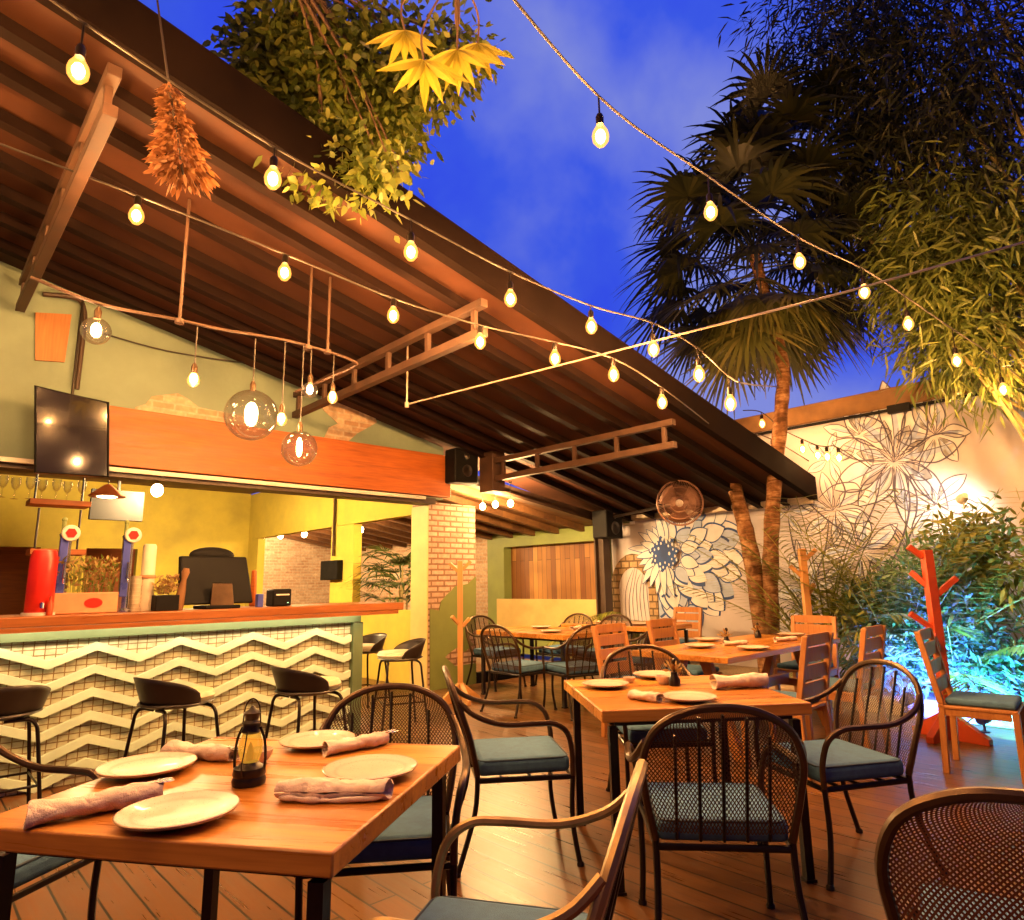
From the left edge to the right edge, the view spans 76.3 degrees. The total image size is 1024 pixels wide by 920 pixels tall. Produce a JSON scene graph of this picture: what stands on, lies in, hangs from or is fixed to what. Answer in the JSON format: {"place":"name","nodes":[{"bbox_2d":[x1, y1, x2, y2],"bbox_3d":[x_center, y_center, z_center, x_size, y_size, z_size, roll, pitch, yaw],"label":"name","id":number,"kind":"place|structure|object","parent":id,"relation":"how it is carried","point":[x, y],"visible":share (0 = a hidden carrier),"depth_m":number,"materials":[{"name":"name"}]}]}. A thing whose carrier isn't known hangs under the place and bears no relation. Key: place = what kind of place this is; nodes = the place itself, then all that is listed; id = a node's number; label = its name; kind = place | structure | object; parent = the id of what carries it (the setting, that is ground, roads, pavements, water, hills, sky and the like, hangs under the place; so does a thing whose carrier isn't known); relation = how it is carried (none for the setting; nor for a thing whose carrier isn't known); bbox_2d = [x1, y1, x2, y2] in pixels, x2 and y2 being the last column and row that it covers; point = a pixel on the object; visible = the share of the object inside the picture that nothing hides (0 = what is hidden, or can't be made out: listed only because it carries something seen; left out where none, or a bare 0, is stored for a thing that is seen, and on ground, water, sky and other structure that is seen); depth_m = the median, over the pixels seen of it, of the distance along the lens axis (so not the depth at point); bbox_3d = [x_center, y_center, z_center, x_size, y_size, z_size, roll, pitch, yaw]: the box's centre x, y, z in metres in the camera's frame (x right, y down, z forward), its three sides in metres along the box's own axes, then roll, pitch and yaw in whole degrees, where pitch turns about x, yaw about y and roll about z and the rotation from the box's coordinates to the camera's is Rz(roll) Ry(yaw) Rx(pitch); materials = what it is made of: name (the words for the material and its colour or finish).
{"place":"outdoors","nodes":[
{"label":"outdoors","id":0,"kind":"place"},
{"bbox_2d":[0,663,1023,919],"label":"floor","id":1,"kind":"structure","parent":0,"point":[532,867],"depth_m":3.12,"materials":[{"name":"wood"}]},
{"bbox_2d":[0,685,50,803],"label":"bar stool","id":2,"kind":"object","parent":1,"relation":"on","point":[20,703],"visible":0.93,"depth_m":3.65,"materials":[{"name":"metal"}]},
{"bbox_2d":[0,744,101,919],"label":"metal armchair","id":3,"kind":"object","parent":1,"relation":"on","point":[29,868],"visible":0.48,"depth_m":2.20,"materials":[{"name":"brown metal"}]},
{"bbox_2d":[123,677,219,757],"bbox_3d":[-2.061,1.715,3.952,0.490,0.812,0.467,-8,-13,33],"label":"bar stool","id":4,"kind":"object","parent":1,"relation":"on","point":[158,696],"visible":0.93,"depth_m":3.83,"materials":[{"name":"black plastic"}]},
{"bbox_2d":[0,602,403,797],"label":"bar counter","id":5,"kind":"object","parent":1,"relation":"on","point":[86,668],"visible":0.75,"depth_m":4.96,"materials":[{"name":"tile"}]},
{"bbox_2d":[20,549,58,615],"bbox_3d":[-3.326,0.863,4.611,0.206,0.460,0.200,-2,-11,4],"label":"drink dispenser","id":6,"kind":"object","parent":5,"relation":"on","point":[41,577],"visible":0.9,"depth_m":4.55,"materials":[{"name":"red plastic"}]},
{"bbox_2d":[55,517,80,592],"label":"beer tower","id":7,"kind":"structure","parent":5,"relation":"on","point":[68,534],"depth_m":4.74,"materials":[{"name":"blue metal"}]},
{"bbox_2d":[53,554,120,614],"bbox_3d":[-3.164,0.912,4.826,0.476,0.438,0.207,9,-15,-42],"label":"flower box","id":8,"kind":"object","parent":5,"relation":"on","point":[96,601],"visible":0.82,"depth_m":4.81,"materials":[{"name":"ceramic"}]},
{"bbox_2d":[117,520,141,611],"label":"beer tower","id":9,"kind":"structure","parent":5,"relation":"on","point":[131,536],"depth_m":4.99,"materials":[{"name":"blue metal"}]},
{"bbox_2d":[128,576,141,611],"bbox_3d":[-2.941,1.042,5.084,0.096,0.270,0.095,-1,-11,0],"label":"cup stack","id":10,"kind":"object","parent":5,"relation":"on","point":[135,593],"visible":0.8,"depth_m":5.05,"materials":[{"name":"paper"}]},
{"bbox_2d":[139,544,156,610],"bbox_3d":[-2.886,0.928,5.160,0.120,0.520,0.120,-1,-11,0],"label":"cup dispenser","id":11,"kind":"object","parent":5,"relation":"on","point":[148,565],"visible":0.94,"depth_m":5.13,"materials":[{"name":"paper"}]},
{"bbox_2d":[151,573,179,610],"bbox_3d":[-2.726,1.041,5.144,0.219,0.287,0.206,-1,-11,0],"label":"bar flower pot","id":12,"kind":"object","parent":5,"relation":"on","point":[159,602],"visible":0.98,"depth_m":5.11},
{"bbox_2d":[178,547,252,608],"bbox_3d":[-2.506,0.988,5.498,0.360,0.516,0.598,-11,-15,43],"label":"till monitor","id":13,"kind":"object","parent":5,"relation":"on","point":[218,578],"visible":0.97,"depth_m":5.44,"materials":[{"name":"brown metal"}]},
{"bbox_2d":[266,589,290,605],"bbox_3d":[-2.075,1.224,5.799,0.170,0.150,0.165,9,-15,-42],"label":"receipt printer","id":14,"kind":"object","parent":5,"relation":"on","point":[278,597],"visible":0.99,"depth_m":5.74,"materials":[{"name":"black plastic"}]},
{"bbox_2d":[0,737,459,919],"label":"dining table","id":15,"kind":"object","parent":1,"relation":"on","point":[262,829],"visible":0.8,"depth_m":1.59,"materials":[{"name":"brown wood"}]},
{"bbox_2d":[22,777,175,829],"bbox_3d":[-1.058,0.880,1.685,0.331,0.064,0.099,7,-13,-37],"label":"napkin roll","id":16,"kind":"object","parent":15,"relation":"on","point":[43,811],"visible":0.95,"depth_m":1.64,"materials":[{"name":"fabric"}]},
{"bbox_2d":[95,752,197,778],"bbox_3d":[-1.138,0.959,2.034,0.282,0.026,0.282,6,-13,-34],"label":"plate","id":17,"kind":"object","parent":15,"relation":"on","point":[147,765],"visible":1,"depth_m":2.05,"materials":[{"name":"ceramic"}]},
{"bbox_2d":[112,790,239,830],"bbox_3d":[-0.826,0.874,1.613,0.282,0.026,0.282,1,-11,-8],"label":"plate","id":18,"kind":"object","parent":15,"relation":"on","point":[177,810],"visible":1,"depth_m":1.63,"materials":[{"name":"ceramic"}]},
{"bbox_2d":[160,739,243,760],"bbox_3d":[-1.028,0.978,2.189,0.317,0.057,0.089,-5,-11,20],"label":"napkin roll","id":19,"kind":"object","parent":15,"relation":"on","point":[213,752],"visible":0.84,"depth_m":2.15,"materials":[{"name":"fabric"}]},
{"bbox_2d":[231,698,266,787],"bbox_3d":[-0.767,0.823,1.914,0.096,0.237,0.096,8,-14,-39],"label":"oil lantern","id":20,"kind":"object","parent":15,"relation":"on","point":[249,771],"visible":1,"depth_m":1.90,"materials":[{"name":"metal"}]},
{"bbox_2d":[278,730,355,749],"bbox_3d":[-0.698,1.010,2.339,0.266,0.024,0.266,-2,-11,6],"label":"plate","id":21,"kind":"object","parent":15,"relation":"on","point":[311,740],"visible":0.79,"depth_m":2.38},
{"bbox_2d":[274,777,393,803],"bbox_3d":[-0.478,0.885,1.751,0.310,0.058,0.090,-1,-11,2],"label":"napkin roll","id":22,"kind":"object","parent":15,"relation":"on","point":[309,790],"visible":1,"depth_m":1.73,"materials":[{"name":"fabric"}]},
{"bbox_2d":[322,729,398,756],"bbox_3d":[-0.531,0.989,2.287,0.285,0.052,0.084,8,-14,-39],"label":"napkin roll","id":23,"kind":"object","parent":15,"relation":"on","point":[371,740],"visible":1,"depth_m":2.25,"materials":[{"name":"fabric"}]},
{"bbox_2d":[322,754,417,779],"bbox_3d":[-0.425,0.933,1.959,0.282,0.026,0.282,-4,-11,16],"label":"plate","id":24,"kind":"object","parent":15,"relation":"on","point":[374,766],"visible":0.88,"depth_m":1.99,"materials":[{"name":"ceramic"}]},
{"bbox_2d":[265,666,346,737],"bbox_3d":[-1.377,1.777,4.342,0.490,0.812,0.467,-11,-14,42],"label":"bar stool","id":25,"kind":"object","parent":1,"relation":"on","point":[293,684],"visible":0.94,"depth_m":4.22,"materials":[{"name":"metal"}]},
{"bbox_2d":[0,261,613,690],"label":"restaurant building","id":26,"kind":"structure","parent":1,"relation":"on","point":[210,473],"depth_m":8.63,"materials":[{"name":"yellow paint"}]},
{"bbox_2d":[25,474,90,508],"bbox_3d":[-4.493,-0.059,6.541,0.499,1.059,0.280,9,-15,-42],"label":"glass shelf","id":27,"kind":"object","parent":26,"relation":"hanging from","point":[34,501],"visible":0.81,"depth_m":6.36,"materials":[{"name":"brown wood"}]},
{"bbox_2d":[25,508,86,555],"bbox_3d":[-4.462,0.708,6.413,0.454,0.454,0.280,9,-15,-42],"label":"glass shelf","id":28,"kind":"object","parent":27,"relation":"hanging from","point":[77,552],"visible":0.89,"depth_m":6.34,"materials":[{"name":"brown wood"}]},
{"bbox_2d":[42,292,86,389],"bbox_3d":[-4.128,-1.107,5.973,0.365,0.890,0.043,9,-15,-42],"label":"drain pipe","id":29,"kind":"object","parent":26,"relation":"attached to","point":[81,345],"visible":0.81,"depth_m":6.04,"materials":[{"name":"paint"}]},
{"bbox_2d":[88,480,125,498],"bbox_3d":[-4.661,0.025,7.565,0.380,0.839,0.380,-1,-11,0],"label":"cone pendant","id":30,"kind":"object","parent":26,"relation":"hanging from","point":[108,491],"visible":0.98,"depth_m":7.42,"materials":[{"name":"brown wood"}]},
{"bbox_2d":[88,481,144,521],"bbox_3d":[-5.016,0.266,8.330,0.594,1.016,0.050,9,-15,-42],"label":"screen","id":31,"kind":"object","parent":26,"relation":"attached to","point":[130,507],"visible":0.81,"depth_m":8.27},
{"bbox_2d":[320,498,342,579],"bbox_3d":[-2.921,1.053,10.629,0.106,1.779,0.549,9,-15,-42],"label":"speaker","id":32,"kind":"object","parent":26,"relation":"attached to","point":[332,570],"visible":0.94,"depth_m":10.47,"materials":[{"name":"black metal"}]},
{"bbox_2d":[445,448,477,485],"bbox_3d":[-0.721,0.107,8.793,0.401,0.455,0.398,9,-15,-42],"label":"loudspeaker","id":33,"kind":"object","parent":26,"relation":"attached to","point":[461,467],"visible":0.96,"depth_m":8.63,"materials":[{"name":"black plastic"}]},
{"bbox_2d":[202,0,514,243],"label":"overhanging tree","id":34,"kind":"object","parent":1,"relation":"on","point":[318,63],"visible":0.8,"depth_m":4.40,"materials":[{"name":"green plant"}]},
{"bbox_2d":[340,545,410,609],"bbox_3d":[-1.749,2.232,10.125,1.845,2.076,1.885,-8,-13,33],"label":"indoor palm","id":35,"kind":"object","parent":1,"relation":"on","point":[402,563],"visible":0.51,"depth_m":10.16,"materials":[{"name":"green plant"}]},
{"bbox_2d":[362,633,392,713],"bbox_3d":[-1.574,2.265,6.905,0.467,0.812,0.490,9,-15,-42],"label":"bar stool","id":36,"kind":"object","parent":1,"relation":"on","point":[373,642],"visible":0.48,"depth_m":6.99,"materials":[{"name":"metal"}]},
{"bbox_2d":[294,683,469,919],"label":"metal armchair","id":37,"kind":"object","parent":1,"relation":"on","point":[406,835],"visible":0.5,"depth_m":2.49,"materials":[{"name":"brown metal"}]},
{"bbox_2d":[373,638,426,731],"bbox_3d":[-1.053,2.117,6.171,0.467,0.812,0.490,4,-12,-23],"label":"bar stool","id":38,"kind":"object","parent":1,"relation":"on","point":[411,650],"visible":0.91,"depth_m":6.09,"materials":[{"name":"metal"}]},
{"bbox_2d":[0,0,817,646],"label":"canopy roof","id":39,"kind":"structure","parent":1,"relation":"on","point":[582,440],"depth_m":5.42,"materials":[{"name":"paint"}]},
{"bbox_2d":[34,300,108,476],"bbox_3d":[-3.798,-0.653,5.695,0.610,1.606,0.075,9,-15,-42],"label":"television","id":40,"kind":"object","parent":39,"relation":"hanging from","point":[71,433],"visible":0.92,"depth_m":5.59,"materials":[{"name":"metal"}]},
{"bbox_2d":[142,0,219,199],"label":"hanging dried plant","id":41,"kind":"object","parent":39,"relation":"hanging from","point":[190,169],"visible":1,"depth_m":3.30,"materials":[{"name":"orange plant"}]},
{"bbox_2d":[30,199,357,392],"bbox_3d":[-2.278,-1.248,4.913,2.216,1.072,0.636,9,-15,-42],"label":"pipe rail","id":42,"kind":"object","parent":39,"relation":"hanging from","point":[179,320],"visible":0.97,"depth_m":4.61,"materials":[{"name":"brown paint"}]},
{"bbox_2d":[223,338,277,440],"bbox_3d":[-1.884,-0.517,4.736,0.370,0.769,0.370,-1,-11,0],"label":"pendant lamp","id":43,"kind":"object","parent":42,"relation":"hanging from","point":[251,412],"visible":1,"depth_m":4.68,"materials":[{"name":"clear glass"}]},
{"bbox_2d":[280,346,317,466],"bbox_3d":[-1.611,-0.424,4.978,0.270,0.961,0.270,-1,-11,0],"label":"pendant lamp","id":44,"kind":"object","parent":42,"relation":"hanging from","point":[299,440],"visible":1,"depth_m":4.93,"materials":[{"name":"clear glass"}]},
{"bbox_2d":[0,143,708,423],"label":"string light","id":45,"kind":"object","parent":39,"relation":"hanging from","point":[136,215],"visible":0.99,"depth_m":4.73,"materials":[{"name":"metal"}]},
{"bbox_2d":[49,0,778,407],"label":"string light","id":46,"kind":"object","parent":39,"relation":"hanging from","point":[77,68],"visible":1,"depth_m":3.83,"materials":[{"name":"metal"}]},
{"bbox_2d":[592,510,622,538],"bbox_3d":[1.512,1.056,10.588,0.416,0.446,0.438,9,-15,-42],"label":"loudspeaker","id":47,"kind":"object","parent":39,"relation":"attached to","point":[606,525],"visible":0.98,"depth_m":10.42,"materials":[{"name":"black plastic"}]},
{"bbox_2d":[613,480,703,525],"bbox_3d":[1.782,0.761,9.611,0.516,0.607,2.658,4,-12,-24],"label":"wall fan","id":48,"kind":"object","parent":39,"relation":"attached to","point":[669,497],"depth_m":8.61,"materials":[{"name":"metal"}]},
{"bbox_2d":[405,241,1023,407],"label":"guy wire","id":49,"kind":"object","parent":39,"relation":"attached to","point":[407,403],"visible":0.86,"depth_m":4.84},
{"bbox_2d":[364,0,512,110],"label":"schefflera tree","id":50,"kind":"object","parent":1,"relation":"on","point":[449,66],"visible":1,"depth_m":3.40,"materials":[{"name":"yellow plant"}]},
{"bbox_2d":[442,560,479,705],"bbox_3d":[-0.599,1.968,7.541,0.370,1.595,0.370,-4,-11,16],"label":"coat stand","id":51,"kind":"object","parent":1,"relation":"on","point":[460,568],"visible":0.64,"depth_m":7.50,"materials":[{"name":"brown wood"}]},
{"bbox_2d":[465,615,526,691],"bbox_3d":[-0.235,2.515,8.590,0.638,0.906,0.661,9,-15,-42],"label":"metal armchair","id":52,"kind":"object","parent":1,"relation":"on","point":[476,651],"visible":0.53,"depth_m":8.57,"materials":[{"name":"brown metal"}]},
{"bbox_2d":[366,759,647,919],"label":"metal armchair","id":53,"kind":"object","parent":1,"relation":"on","point":[599,892],"visible":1,"depth_m":1.66,"materials":[{"name":"gold metal"}]},
{"bbox_2d":[442,665,584,878],"bbox_3d":[-0.031,1.525,3.371,0.661,0.906,0.638,1,-11,-9],"label":"metal armchair","id":54,"kind":"object","parent":1,"relation":"on","point":[528,755],"visible":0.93,"depth_m":3.17,"materials":[{"name":"brown metal"}]},
{"bbox_2d":[480,624,556,718],"bbox_3d":[0.048,2.196,6.929,0.661,0.906,0.638,9,-15,-42],"label":"metal armchair","id":55,"kind":"object","parent":1,"relation":"on","point":[519,666],"visible":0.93,"depth_m":6.79,"materials":[{"name":"brown metal"}]},
{"bbox_2d":[476,626,617,708],"bbox_3d":[0.410,2.422,7.787,0.960,0.760,1.450,9,-15,-42],"label":"dining table","id":56,"kind":"object","parent":1,"relation":"on","point":[531,634],"visible":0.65,"depth_m":7.56,"materials":[{"name":"brown wood"}]},
{"bbox_2d":[535,613,593,684],"bbox_3d":[0.707,2.516,8.680,0.661,0.906,0.638,9,-15,-42],"label":"metal armchair","id":57,"kind":"object","parent":1,"relation":"on","point":[556,653],"visible":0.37,"depth_m":8.69,"materials":[{"name":"brown metal"}]},
{"bbox_2d":[542,624,613,720],"bbox_3d":[0.690,2.150,6.745,0.638,0.906,0.661,4,-12,-26],"label":"metal armchair","id":58,"kind":"object","parent":1,"relation":"on","point":[574,668],"visible":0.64,"depth_m":6.55,"materials":[{"name":"brown metal"}]},
{"bbox_2d":[572,614,632,679],"bbox_3d":[1.151,2.420,8.215,0.661,0.906,0.638,9,-15,-42],"label":"metal armchair","id":59,"kind":"object","parent":1,"relation":"on","point":[616,616],"visible":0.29,"depth_m":8.35,"materials":[{"name":"brown metal"}]},
{"bbox_2d":[591,623,638,737],"bbox_3d":[1.066,1.932,5.733,0.460,0.938,0.539,9,-15,-42],"label":"wooden chair","id":60,"kind":"object","parent":1,"relation":"on","point":[609,639],"visible":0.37,"depth_m":5.89,"materials":[{"name":"brown wood"}]},
{"bbox_2d":[561,620,691,679],"bbox_3d":[1.523,2.571,8.679,0.960,0.760,1.450,9,-15,-42],"label":"dining table","id":61,"kind":"object","parent":1,"relation":"on","point":[641,629],"visible":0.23,"depth_m":8.46,"materials":[{"name":"wood"}]},
{"bbox_2d":[610,618,673,677],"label":"metal armchair","id":62,"kind":"object","parent":1,"relation":"on","point":[645,635],"visible":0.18,"depth_m":7.32,"materials":[{"name":"brown metal"}]},
{"bbox_2d":[600,644,716,791],"bbox_3d":[0.887,1.630,4.012,0.638,0.906,0.661,0,-11,-3],"label":"metal armchair","id":63,"kind":"object","parent":1,"relation":"on","point":[634,735],"visible":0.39,"depth_m":4.24,"materials":[{"name":"brown metal"}]},
{"bbox_2d":[660,607,702,643],"bbox_3d":[2.381,2.568,9.218,0.539,0.938,0.460,9,-15,-42],"label":"wooden chair","id":64,"kind":"object","parent":1,"relation":"on","point":[688,616],"visible":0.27,"depth_m":9.35,"materials":[{"name":"brown wood"}]},
{"bbox_2d":[646,618,722,723],"bbox_3d":[1.689,2.040,6.361,0.460,0.938,0.539,9,-15,-42],"label":"wooden chair","id":65,"kind":"object","parent":1,"relation":"on","point":[693,670],"visible":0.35,"depth_m":6.51,"materials":[{"name":"brown wood"}]},
{"bbox_2d":[564,675,817,896],"bbox_3d":[0.843,1.571,3.323,0.980,0.760,0.950,0,-11,-6],"label":"dining table","id":66,"kind":"object","parent":1,"relation":"on","point":[614,708],"visible":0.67,"depth_m":3.01,"materials":[{"name":"wood"}]},
{"bbox_2d":[582,679,628,688],"bbox_3d":[0.504,1.212,3.517,0.256,0.024,0.256,-8,-13,33],"label":"plate","id":67,"kind":"object","parent":66,"relation":"on","point":[605,683],"visible":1,"depth_m":3.54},
{"bbox_2d":[627,689,663,702],"bbox_3d":[0.639,1.124,3.100,0.083,0.051,0.169,8,-14,-41],"label":"napkin roll","id":68,"kind":"object","parent":66,"relation":"on","point":[651,696],"visible":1,"depth_m":3.06,"materials":[{"name":"fabric"}]},
{"bbox_2d":[662,658,682,685],"bbox_3d":[0.872,1.151,3.550,0.124,0.143,0.107,-1,-11,0],"label":"flower holder","id":69,"kind":"object","parent":66,"relation":"on","point":[674,679],"visible":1,"depth_m":3.52,"materials":[{"name":"metal"}]},
{"bbox_2d":[662,691,716,702],"bbox_3d":[0.834,1.123,3.076,0.261,0.024,0.261,-1,-11,1],"label":"plate","id":70,"kind":"object","parent":66,"relation":"on","point":[689,696],"visible":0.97,"depth_m":3.10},
{"bbox_2d":[709,672,768,689],"bbox_3d":[1.199,1.164,3.437,0.309,0.082,0.130,0,-11,-8],"label":"napkin roll","id":71,"kind":"object","parent":66,"relation":"on","point":[750,680],"visible":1,"depth_m":3.39,"materials":[{"name":"fabric"}]},
{"bbox_2d":[624,703,808,919],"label":"metal armchair","id":72,"kind":"object","parent":1,"relation":"on","point":[724,811],"visible":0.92,"depth_m":2.27,"materials":[{"name":"brown metal"}]},
{"bbox_2d":[631,634,839,762],"bbox_3d":[2.034,1.989,5.653,2.080,0.762,0.860,9,-15,-42],"label":"dining table","id":73,"kind":"object","parent":1,"relation":"on","point":[709,657],"visible":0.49,"depth_m":5.32,"materials":[{"name":"brown wood"}]},
{"bbox_2d":[741,631,833,780],"bbox_3d":[1.991,1.716,4.677,0.460,0.938,0.539,9,-15,-42],"label":"wooden chair","id":74,"kind":"object","parent":1,"relation":"on","point":[805,690],"visible":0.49,"depth_m":4.59,"materials":[{"name":"brown wood"}]},
{"bbox_2d":[589,670,1013,728],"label":"planter curb","id":75,"kind":"structure","parent":1,"relation":"on","point":[930,707],"depth_m":6.18,"materials":[{"name":"stone"}]},
{"bbox_2d":[789,548,816,678],"bbox_3d":[3.236,1.793,7.101,0.404,1.645,0.404,-4,-11,16],"label":"coat stand","id":76,"kind":"object","parent":1,"relation":"on","point":[806,592],"visible":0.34,"depth_m":7.17,"materials":[{"name":"brown wood"}]},
{"bbox_2d":[774,615,843,713],"bbox_3d":[2.960,2.049,6.524,0.539,0.938,0.460,9,-15,-42],"label":"wooden chair","id":77,"kind":"object","parent":1,"relation":"on","point":[789,666],"visible":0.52,"depth_m":6.63,"materials":[{"name":"brown wood"}]},
{"bbox_2d":[611,363,1023,689],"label":"mural wall","id":78,"kind":"structure","parent":1,"relation":"on","point":[901,444],"depth_m":8.55,"materials":[{"name":"paint"}]},
{"bbox_2d":[743,410,871,468],"bbox_3d":[3.860,-0.323,8.677,1.525,1.026,0.365,-8,-13,31],"label":"string light","id":79,"kind":"object","parent":78,"relation":"attached to","point":[827,456],"visible":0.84,"depth_m":8.46,"materials":[{"name":"glass"}]},
{"bbox_2d":[805,625,890,748],"bbox_3d":[2.704,1.813,5.253,0.460,0.938,0.539,9,-15,-42],"label":"wooden chair","id":80,"kind":"object","parent":1,"relation":"on","point":[871,644],"visible":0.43,"depth_m":5.17,"materials":[{"name":"brown wood"}]},
{"bbox_2d":[754,659,947,891],"bbox_3d":[1.613,1.465,3.205,0.661,0.906,0.638,1,-11,-13],"label":"metal armchair","id":81,"kind":"object","parent":1,"relation":"on","point":[832,757],"visible":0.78,"depth_m":3.10,"materials":[{"name":"brown metal"}]},
{"bbox_2d":[874,786,1023,919],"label":"metal armchair","id":82,"kind":"object","parent":1,"relation":"on","point":[942,901],"visible":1,"depth_m":1.36,"materials":[{"name":"brown metal"}]},
{"bbox_2d":[906,545,992,746],"bbox_3d":[3.598,1.512,5.506,0.463,1.591,0.463,-4,-11,16],"label":"coat stand","id":83,"kind":"object","parent":1,"relation":"on","point":[968,732],"visible":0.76,"depth_m":5.51,"materials":[{"name":"red wood"}]},
{"bbox_2d":[914,627,1023,784],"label":"wooden chair","id":84,"kind":"object","parent":1,"relation":"on","point":[953,705],"visible":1,"depth_m":4.47,"materials":[{"name":"brown wood"}]},
{"bbox_2d":[476,654,570,663],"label":"ground","id":85,"kind":"structure","parent":0,"point":[527,657],"depth_m":12.42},
{"bbox_2d":[634,662,1022,700],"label":"planting bed","id":86,"kind":"object","parent":85,"relation":"on","point":[729,670],"depth_m":8.77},
{"bbox_2d":[728,483,776,674],"bbox_3d":[3.047,1.453,8.342,0.235,2.597,0.588,4,-12,-23],"label":"trunk","id":87,"kind":"object","parent":86,"relation":"on","point":[740,509],"visible":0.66,"depth_m":8.27,"materials":[{"name":"brown plant"}]},
{"bbox_2d":[613,98,936,665],"bbox_3d":[3.222,-0.861,8.493,4.003,7.191,3.917,-1,-11,0],"label":"fan palm","id":88,"kind":"object","parent":86,"relation":"on","point":[778,344],"visible":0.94,"depth_m":8.17,"materials":[{"name":"green plant"}]},
{"bbox_2d":[682,35,942,341],"bbox_3d":[4.111,-1.364,8.688,3.559,8.246,3.934,-7,-12,29],"label":"fan palm","id":89,"kind":"object","parent":86,"relation":"on","point":[760,85],"visible":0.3,"depth_m":8.59,"materials":[{"name":"green plant"}]},
{"bbox_2d":[661,488,1023,677],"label":"areca palm","id":90,"kind":"object","parent":86,"relation":"on","point":[788,619],"visible":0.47,"depth_m":7.45,"materials":[{"name":"green plant"}]},
{"bbox_2d":[789,570,902,690],"bbox_3d":[3.691,1.852,7.075,1.247,1.314,0.934,-1,-11,0],"label":"shrub","id":91,"kind":"object","parent":86,"relation":"on","point":[849,606],"visible":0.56,"depth_m":7.04,"materials":[{"name":"green plant"}]},
{"bbox_2d":[715,489,1023,693],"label":"areca palm","id":92,"kind":"object","parent":86,"relation":"on","point":[855,578],"visible":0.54,"depth_m":6.49,"materials":[{"name":"green plant"}]},
{"bbox_2d":[716,0,1023,408],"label":"bamboo clump","id":93,"kind":"object","parent":86,"relation":"on","point":[956,88],"visible":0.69,"depth_m":7.69,"materials":[{"name":"green plant"}]},
{"bbox_2d":[789,612,1023,726],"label":"areca palm","id":94,"kind":"object","parent":86,"relation":"on","point":[1017,649],"visible":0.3,"depth_m":6.12,"materials":[{"name":"green plant"}]},
{"bbox_2d":[818,556,1023,701],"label":"shrub","id":95,"kind":"object","parent":86,"relation":"on","point":[902,659],"visible":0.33,"depth_m":6.79,"materials":[{"name":"green plant"}]},
{"bbox_2d":[834,131,1023,441],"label":"bamboo clump","id":96,"kind":"object","parent":86,"relation":"on","point":[948,295],"visible":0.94,"depth_m":7.02,"materials":[{"name":"green plant"}]},
{"bbox_2d":[513,0,1023,392],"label":"string light","id":97,"kind":"object","parent":96,"relation":"hanging from","point":[600,136],"visible":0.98,"depth_m":4.32,"materials":[{"name":"metal"}]},
{"bbox_2d":[869,527,1023,700],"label":"shrub","id":98,"kind":"object","parent":86,"relation":"on","point":[996,642],"visible":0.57,"depth_m":6.29,"materials":[{"name":"green plant"}]},
{"bbox_2d":[903,488,1023,638],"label":"shrub","id":99,"kind":"object","parent":86,"relation":"on","point":[996,568],"visible":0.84,"depth_m":6.51,"materials":[{"name":"green plant"}]},
{"bbox_2d":[139,0,1023,494],"label":"sky","id":100,"kind":"structure","parent":0,"point":[531,179],"materials":[{"name":"blue"}]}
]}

